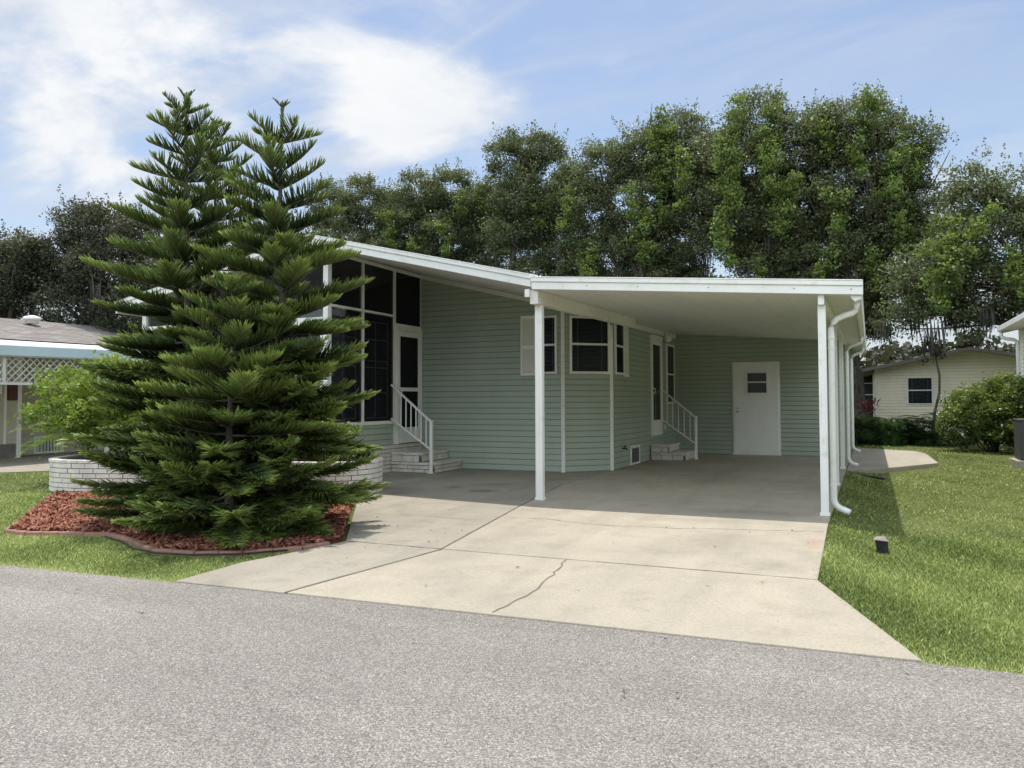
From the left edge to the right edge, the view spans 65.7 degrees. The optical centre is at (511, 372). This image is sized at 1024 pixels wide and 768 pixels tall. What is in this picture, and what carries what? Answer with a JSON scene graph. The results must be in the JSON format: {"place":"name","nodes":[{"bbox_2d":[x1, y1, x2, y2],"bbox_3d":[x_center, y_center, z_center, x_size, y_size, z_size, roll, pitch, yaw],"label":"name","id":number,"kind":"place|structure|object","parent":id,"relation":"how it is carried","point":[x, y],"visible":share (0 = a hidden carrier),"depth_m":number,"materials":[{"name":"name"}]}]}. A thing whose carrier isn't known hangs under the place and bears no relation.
{"place":"outdoors","nodes":[
{"label":"outdoors","id":0,"kind":"place"},
{"bbox_2d":[0,565,1023,767],"bbox_3d":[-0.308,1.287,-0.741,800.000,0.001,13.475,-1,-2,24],"label":"road","id":1,"kind":"structure","parent":0,"point":[102,667],"depth_m":3.56,"materials":[{"name":"grey asphalt"}]},
{"bbox_2d":[0,507,931,766],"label":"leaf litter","id":2,"kind":"object","parent":1,"relation":"on","point":[623,691],"visible":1,"depth_m":4.84,"materials":[{"name":"brown plant"}]},
{"bbox_2d":[0,439,1023,674],"bbox_3d":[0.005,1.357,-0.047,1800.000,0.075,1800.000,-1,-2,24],"label":"ground","id":3,"kind":"structure","parent":0,"point":[933,520],"depth_m":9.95,"materials":[{"name":"green plant"}]},
{"bbox_2d":[0,219,66,319],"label":"oak tree","id":4,"kind":"object","parent":3,"relation":"on","point":[20,246],"visible":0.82,"depth_m":24.47,"materials":[{"name":"green plant"}]},
{"bbox_2d":[0,450,111,472],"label":"neighbour drive","id":5,"kind":"structure","parent":3,"relation":"on","point":[29,463],"depth_m":16.97,"materials":[{"name":"grey concrete"}]},
{"bbox_2d":[0,315,140,458],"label":"neighbour house","id":6,"kind":"structure","parent":3,"relation":"on","point":[29,344],"depth_m":18.95,"materials":[{"name":"white"}]},
{"bbox_2d":[0,359,1,393],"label":"window","id":7,"kind":"structure","parent":6,"relation":"in","point":[0,359],"depth_m":18.30,"materials":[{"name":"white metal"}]},
{"bbox_2d":[1,184,182,345],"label":"oak tree","id":8,"kind":"object","parent":3,"relation":"on","point":[74,281],"visible":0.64,"depth_m":23.88,"materials":[{"name":"green plant"}]},
{"bbox_2d":[48,452,147,491],"bbox_3d":[-5.785,1.527,12.341,2.324,0.490,2.115,0,-2,4],"label":"brick planter","id":9,"kind":"object","parent":3,"relation":"on","point":[64,470],"visible":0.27,"depth_m":11.35,"materials":[{"name":"brick"}]},
{"bbox_2d":[7,400,145,458],"bbox_3d":[-6.620,0.902,12.342,2.422,0.957,1.964,-2,-2,36],"label":"palm clump","id":10,"kind":"object","parent":9,"relation":"on","point":[66,437],"visible":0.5,"depth_m":12.08,"materials":[{"name":"green plant"}]},
{"bbox_2d":[7,349,163,458],"bbox_3d":[-6.202,0.499,12.461,3.878,1.794,2.018,-1,-2,24],"label":"shrub","id":11,"kind":"object","parent":9,"relation":"on","point":[74,405],"visible":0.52,"depth_m":12.19,"materials":[{"name":"green plant"}]},
{"bbox_2d":[4,494,329,556],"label":"bed kerb","id":12,"kind":"structure","parent":3,"relation":"on","point":[132,542],"depth_m":7.12,"materials":[{"name":"concrete"}]},
{"bbox_2d":[9,489,353,550],"bbox_3d":[-4.057,1.681,9.218,4.456,0.112,5.189,0,-2,-7],"label":"mulch bed","id":13,"kind":"object","parent":3,"relation":"on","point":[333,541],"visible":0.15,"depth_m":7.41,"materials":[{"name":"red wood"}]},
{"bbox_2d":[70,87,295,532],"bbox_3d":[-3.473,-0.700,8.638,2.310,4.896,2.471,1,-2,-30],"label":"norfolk pine","id":14,"kind":"object","parent":13,"relation":"on","point":[150,347],"visible":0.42,"depth_m":8.38,"materials":[{"name":"green plant"}]},
{"bbox_2d":[119,116,297,453],"bbox_3d":[-3.552,-0.737,9.534,2.312,4.809,2.254,-1,-2,24],"label":"norfolk pine","id":15,"kind":"object","parent":13,"relation":"on","point":[214,157],"visible":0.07,"depth_m":9.51,"materials":[{"name":"green plant"}]},
{"bbox_2d":[110,273,339,549],"bbox_3d":[-2.674,0.346,7.604,2.001,2.627,2.145,0,-2,-14],"label":"norfolk pine","id":16,"kind":"object","parent":13,"relation":"on","point":[232,480],"visible":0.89,"depth_m":7.38,"materials":[{"name":"green plant"}]},
{"bbox_2d":[174,97,391,542],"bbox_3d":[-2.380,-0.580,8.151,2.088,4.558,2.102,-1,-2,24],"label":"norfolk pine","id":17,"kind":"object","parent":13,"relation":"on","point":[315,365],"visible":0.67,"depth_m":7.93,"materials":[{"name":"green plant"}]},
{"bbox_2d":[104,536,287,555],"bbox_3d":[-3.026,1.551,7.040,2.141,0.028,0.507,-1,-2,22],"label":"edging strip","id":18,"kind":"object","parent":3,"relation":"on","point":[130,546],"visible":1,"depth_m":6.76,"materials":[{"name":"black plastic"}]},
{"bbox_2d":[159,209,323,271],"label":"oak tree","id":19,"kind":"object","parent":3,"relation":"on","point":[306,232],"visible":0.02,"depth_m":32.97,"materials":[{"name":"green plant"}]},
{"bbox_2d":[290,456,382,495],"bbox_3d":[-3.012,1.490,11.574,2.288,0.490,1.499,-1,-2,24],"label":"brick planter","id":20,"kind":"object","parent":3,"relation":"on","point":[372,470],"visible":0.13,"depth_m":11.00,"materials":[{"name":"brick"}]},
{"bbox_2d":[288,418,374,461],"bbox_3d":[-3.090,0.933,11.506,2.054,0.888,1.165,-1,-2,24],"label":"shrub","id":21,"kind":"object","parent":20,"relation":"on","point":[358,456],"visible":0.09,"depth_m":11.35,"materials":[{"name":"green plant"}]},
{"bbox_2d":[304,170,423,252],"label":"oak tree","id":22,"kind":"object","parent":3,"relation":"on","point":[347,222],"visible":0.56,"depth_m":39.36,"materials":[{"name":"green plant"}]},
{"bbox_2d":[364,157,522,269],"bbox_3d":[-3.162,-3.730,37.784,9.068,12.898,4.382,-1,-2,24],"label":"oak tree","id":23,"kind":"object","parent":3,"relation":"on","point":[429,215],"visible":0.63,"depth_m":37.23,"materials":[{"name":"green plant"}]},
{"bbox_2d":[116,234,866,515],"bbox_3d":[1.454,-0.030,18.704,12.600,3.996,16.512,-1,-2,24],"label":"mobile home","id":24,"kind":"object","parent":3,"relation":"on","point":[513,369],"visible":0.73,"depth_m":14.78,"materials":[{"name":"green plastic"}]},
{"bbox_2d":[290,323,322,389],"bbox_3d":[-3.469,0.002,13.177,0.870,1.660,0.133,-1,-2,24],"label":"window","id":25,"kind":"structure","parent":24,"relation":"in","point":[319,336],"depth_m":13.18,"materials":[{"name":"white metal"}]},
{"bbox_2d":[396,327,421,443],"bbox_3d":[-1.940,0.251,15.155,0.104,2.170,0.900,-1,-2,24],"label":"screen door","id":26,"kind":"structure","parent":24,"relation":"in","point":[408,341],"depth_m":15.16,"materials":[{"name":"white metal"}]},
{"bbox_2d":[544,315,556,373],"bbox_3d":[0.634,-0.514,14.508,0.400,1.065,0.040,-1,-2,24],"label":"window","id":27,"kind":"structure","parent":24,"relation":"in","point":[550,322],"depth_m":14.48,"materials":[{"name":"black glass"}]},
{"bbox_2d":[569,315,609,373],"bbox_3d":[1.428,-0.512,14.572,0.820,1.060,0.040,1,-2,-21],"label":"window","id":28,"kind":"structure","parent":24,"relation":"in","point":[589,339],"depth_m":14.57,"materials":[{"name":"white glass"}]},
{"bbox_2d":[614,324,624,374],"bbox_3d":[2.048,-0.487,15.135,0.040,1.045,0.560,-1,-2,24],"label":"window","id":29,"kind":"structure","parent":24,"relation":"in","point":[619,356],"depth_m":15.16,"materials":[{"name":"black glass"}]},
{"bbox_2d":[650,337,662,436],"bbox_3d":[3.259,0.312,17.717,0.104,2.170,0.950,-1,-2,24],"label":"door","id":30,"kind":"structure","parent":24,"relation":"in","point":[656,360],"depth_m":17.71,"materials":[{"name":"white metal"}]},
{"bbox_2d":[665,343,674,403],"bbox_3d":[3.784,0.029,18.977,0.040,1.420,0.760,-1,-2,24],"label":"window","id":31,"kind":"structure","parent":24,"relation":"in","point":[670,366],"depth_m":18.94,"materials":[{"name":"black glass"}]},
{"bbox_2d":[732,361,780,455],"bbox_3d":[5.747,0.834,18.714,1.110,2.200,0.111,-1,-2,24],"label":"door","id":32,"kind":"structure","parent":24,"relation":"in","point":[756,429],"depth_m":18.71,"materials":[{"name":"paint"}]},
{"bbox_2d":[474,119,585,276],"bbox_3d":[1.121,-4.170,33.611,5.240,13.434,3.841,-1,-2,24],"label":"oak tree","id":33,"kind":"object","parent":3,"relation":"on","point":[526,225],"visible":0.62,"depth_m":33.43,"materials":[{"name":"green plant"}]},
{"bbox_2d":[71,268,1015,376],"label":"woods","id":34,"kind":"object","parent":3,"relation":"on","point":[886,355],"depth_m":33.10,"materials":[{"name":"green plant"}]},
{"bbox_2d":[536,97,756,277],"bbox_3d":[5.206,-3.955,30.776,8.979,12.813,4.853,-1,-2,24],"label":"oak tree","id":35,"kind":"object","parent":3,"relation":"on","point":[643,241],"visible":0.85,"depth_m":30.18,"materials":[{"name":"green plant"}]},
{"bbox_2d":[675,79,968,417],"bbox_3d":[10.478,-4.049,27.302,9.575,12.739,5.035,-1,-2,24],"label":"oak tree","id":36,"kind":"object","parent":3,"relation":"on","point":[782,234],"visible":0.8,"depth_m":26.46,"materials":[{"name":"green plant"}]},
{"bbox_2d":[855,395,880,416],"bbox_3d":[10.884,1.399,24.324,1.085,1.487,1.070,0,-2,1],"label":"cordyline","id":37,"kind":"object","parent":3,"relation":"on","point":[870,406],"visible":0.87,"depth_m":24.29,"materials":[{"name":"red plant"}]},
{"bbox_2d":[854,414,885,443],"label":"philodendron","id":38,"kind":"object","parent":3,"relation":"on","point":[858,424],"visible":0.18,"depth_m":23.36,"materials":[{"name":"green plant"}]},
{"bbox_2d":[856,473,885,479],"bbox_3d":[6.307,1.829,14.051,0.050,0.060,0.795,0,-2,-17],"label":"drain strip","id":39,"kind":"object","parent":3,"relation":"on","point":[875,477],"visible":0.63,"depth_m":13.89,"materials":[{"name":"black plastic"}]},
{"bbox_2d":[854,412,894,444],"bbox_3d":[10.328,1.731,23.438,1.975,1.219,2.105,-1,-2,24],"label":"philodendron","id":40,"kind":"object","parent":3,"relation":"on","point":[879,422],"visible":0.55,"depth_m":22.97,"materials":[{"name":"green plant"}]},
{"bbox_2d":[873,536,888,553],"bbox_3d":[3.320,1.556,7.140,0.125,0.166,0.117,-1,-2,24],"label":"lawn light","id":41,"kind":"object","parent":3,"relation":"on","point":[881,542],"visible":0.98,"depth_m":7.10,"materials":[{"name":"black plastic"}]},
{"bbox_2d":[854,412,916,444],"bbox_3d":[11.069,1.731,23.778,1.997,1.140,2.140,-1,-2,24],"label":"philodendron","id":42,"kind":"object","parent":3,"relation":"on","point":[885,425],"visible":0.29,"depth_m":23.31,"materials":[{"name":"green plant"}]},
{"bbox_2d":[857,415,929,445],"bbox_3d":[11.012,1.741,23.206,1.891,1.059,1.996,0,-2,-8],"label":"philodendron","id":43,"kind":"object","parent":3,"relation":"on","point":[894,434],"visible":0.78,"depth_m":22.76,"materials":[{"name":"green plant"}]},
{"bbox_2d":[884,414,951,444],"bbox_3d":[11.760,1.762,23.395,2.083,1.130,2.027,-1,-2,24],"label":"philodendron","id":44,"kind":"object","parent":3,"relation":"on","point":[924,423],"visible":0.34,"depth_m":22.91,"materials":[{"name":"green plant"}]},
{"bbox_2d":[910,339,948,427],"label":"crape tree","id":45,"kind":"object","parent":3,"relation":"on","point":[919,352],"visible":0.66,"depth_m":23.75,"materials":[{"name":"plant"}]},
{"bbox_2d":[903,412,969,446],"bbox_3d":[12.222,1.726,22.787,1.888,1.164,2.102,-1,-2,24],"label":"philodendron","id":46,"kind":"object","parent":3,"relation":"on","point":[933,442],"visible":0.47,"depth_m":22.54,"materials":[{"name":"green plant"}]},
{"bbox_2d":[861,347,1016,438],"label":"neighbour house","id":47,"kind":"structure","parent":3,"relation":"on","point":[900,388],"depth_m":26.61,"materials":[{"name":"beige"}]},
{"bbox_2d":[907,377,932,404],"bbox_3d":[13.716,0.599,26.685,0.780,0.930,0.040,-1,-2,24],"label":"window","id":48,"kind":"structure","parent":47,"relation":"in","point":[919,389],"depth_m":26.69,"materials":[{"name":"black glass"}]},
{"bbox_2d":[865,137,1023,366],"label":"oak tree","id":49,"kind":"object","parent":3,"relation":"on","point":[967,255],"visible":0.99,"depth_m":22.26,"materials":[{"name":"green plant"}]},
{"bbox_2d":[933,371,1023,453],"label":"round bush","id":50,"kind":"object","parent":3,"relation":"on","point":[990,410],"visible":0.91,"depth_m":19.31,"materials":[{"name":"green plant"}]},
{"bbox_2d":[997,312,1023,397],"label":"neighbour house","id":51,"kind":"structure","parent":3,"relation":"on","point":[1015,323],"depth_m":20.40,"materials":[{"name":"white"}]},
{"bbox_2d":[1010,418,1023,468],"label":"air conditioner","id":52,"kind":"object","parent":3,"relation":"on","point":[1017,462],"visible":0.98,"depth_m":15.71,"materials":[{"name":"metal"}]},
{"bbox_2d":[0,0,1023,364],"label":"sky","id":53,"kind":"structure","parent":0,"point":[390,86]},
{"bbox_2d":[176,449,921,662],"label":"driveway","id":54,"kind":"structure","parent":0,"point":[647,571],"depth_m":6.66,"materials":[{"name":"concrete"}]},
{"bbox_2d":[390,384,434,473],"bbox_3d":[-1.812,1.003,14.398,0.914,1.612,0.100,-1,-2,24],"label":"handrail","id":55,"kind":"object","parent":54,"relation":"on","point":[430,447],"visible":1,"depth_m":14.36,"materials":[{"name":"white metal"}]},
{"bbox_2d":[391,449,461,472],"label":"brick steps","id":56,"kind":"structure","parent":54,"relation":"on","point":[413,461],"depth_m":14.49,"materials":[{"name":"white brick"}]},
{"bbox_2d":[651,442,694,460],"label":"brick steps","id":57,"kind":"structure","parent":54,"relation":"on","point":[666,451],"depth_m":17.12,"materials":[{"name":"white brick"}]},
{"bbox_2d":[663,390,697,458],"bbox_3d":[3.740,1.129,17.777,1.003,1.558,0.130,-2,-3,45],"label":"handrail","id":58,"kind":"object","parent":54,"relation":"on","point":[695,426],"visible":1,"depth_m":17.68,"materials":[{"name":"white metal"}]},
{"bbox_2d":[847,448,937,472],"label":"path","id":59,"kind":"structure","parent":0,"point":[868,460],"depth_m":16.69,"materials":[{"name":"concrete"}]}
]}

